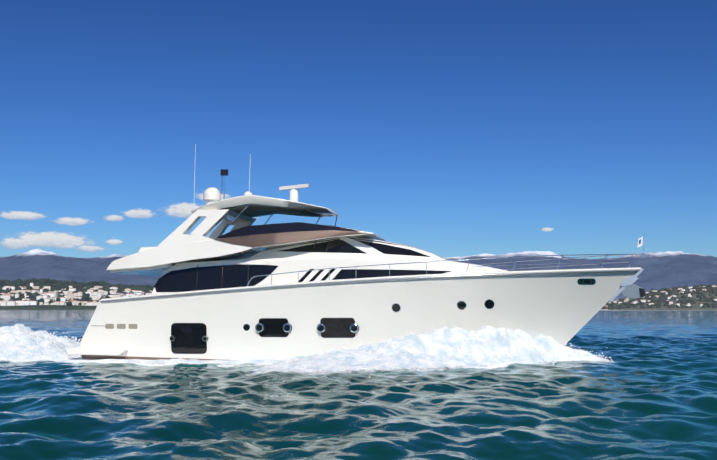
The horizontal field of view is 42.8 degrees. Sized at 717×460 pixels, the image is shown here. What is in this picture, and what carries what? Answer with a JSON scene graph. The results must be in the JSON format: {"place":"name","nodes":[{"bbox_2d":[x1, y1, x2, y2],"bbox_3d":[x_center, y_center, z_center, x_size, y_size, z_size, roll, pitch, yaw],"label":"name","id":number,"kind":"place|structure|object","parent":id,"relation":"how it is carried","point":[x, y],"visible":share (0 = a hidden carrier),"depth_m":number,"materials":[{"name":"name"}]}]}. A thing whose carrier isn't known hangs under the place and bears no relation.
{"place":"outdoors","nodes":[
{"label":"outdoors","id":0,"kind":"place"},
{"bbox_2d":[2,326,81,358],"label":"stern wake droplets","id":1,"kind":"object","parent":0,"point":[75,339],"visible":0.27,"depth_m":44.92},
{"bbox_2d":[0,282,144,309],"bbox_3d":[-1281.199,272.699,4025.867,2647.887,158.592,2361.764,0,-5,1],"label":"coast hill","id":2,"kind":"structure","parent":0,"point":[43,307],"depth_m":3145.02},
{"bbox_2d":[0,310,716,459],"bbox_3d":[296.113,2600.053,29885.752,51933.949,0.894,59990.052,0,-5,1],"label":"sea","id":3,"kind":"structure","parent":0,"point":[649,392],"depth_m":22.41,"materials":[{"name":"liquid"}]},
{"bbox_2d":[0,329,80,359],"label":"stern wake","id":4,"kind":"object","parent":3,"relation":"on","point":[25,339],"visible":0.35,"depth_m":43.81,"materials":[{"name":"liquid"}]},
{"bbox_2d":[0,324,80,358],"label":"wake foam","id":5,"kind":"object","parent":3,"relation":"on","point":[56,351],"visible":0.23,"depth_m":44.07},
{"bbox_2d":[56,358,287,364],"bbox_3d":[-7.606,5.830,40.529,14.397,0.249,3.334,-1,-5,8],"label":"sea foam","id":6,"kind":"object","parent":3,"relation":"on","point":[159,361],"visible":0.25,"depth_m":40.74,"materials":[{"name":"liquid"}]},
{"bbox_2d":[65,144,644,359],"bbox_3d":[-0.016,1.371,43.745,26.432,11.150,6.560,-1,-5,10],"label":"motor yacht","id":7,"kind":"object","parent":3,"relation":"on","point":[243,289],"visible":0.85,"depth_m":41.53,"materials":[{"name":"white"}]},
{"bbox_2d":[242,330,604,375],"bbox_3d":[3.422,4.960,37.627,17.014,1.565,9.117,0,-5,1],"label":"bow spray","id":8,"kind":"object","parent":3,"relation":"on","point":[453,349],"visible":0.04,"depth_m":37.20,"materials":[{"name":"liquid"}]},
{"bbox_2d":[250,325,611,374],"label":"bow wave","id":9,"kind":"object","parent":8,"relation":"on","point":[492,351],"visible":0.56,"depth_m":38.06,"materials":[{"name":"liquid"}]},
{"bbox_2d":[273,323,612,374],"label":"bow spray droplets","id":10,"kind":"object","parent":9,"relation":"on","point":[571,345],"visible":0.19,"depth_m":38.33,"materials":[{"name":"white liquid"}]},
{"bbox_2d":[0,249,716,301],"bbox_3d":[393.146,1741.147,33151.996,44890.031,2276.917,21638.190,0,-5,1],"label":"mountain range","id":11,"kind":"structure","parent":0,"point":[668,269],"depth_m":30928.17,"materials":[{"name":"stone"}]},
{"bbox_2d":[0,278,716,309],"bbox_3d":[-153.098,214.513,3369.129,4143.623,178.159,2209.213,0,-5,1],"label":"coast tree clumps","id":12,"kind":"object","parent":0,"point":[59,284],"visible":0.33,"depth_m":3239.60,"materials":[{"name":"green plant"}]},
{"bbox_2d":[0,283,716,306],"bbox_3d":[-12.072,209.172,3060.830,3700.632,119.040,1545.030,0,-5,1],"label":"town buildings","id":13,"kind":"structure","parent":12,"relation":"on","point":[94,295],"depth_m":3256.99,"materials":[{"name":"paint"}]},
{"bbox_2d":[0,0,716,259],"label":"sky","id":14,"kind":"structure","parent":0,"point":[443,128],"materials":[{"name":"blue"}]},
{"bbox_2d":[606,286,716,309],"bbox_3d":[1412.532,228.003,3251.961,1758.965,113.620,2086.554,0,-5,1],"label":"coast hill","id":15,"kind":"structure","parent":0,"point":[694,307],"depth_m":2521.01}
]}

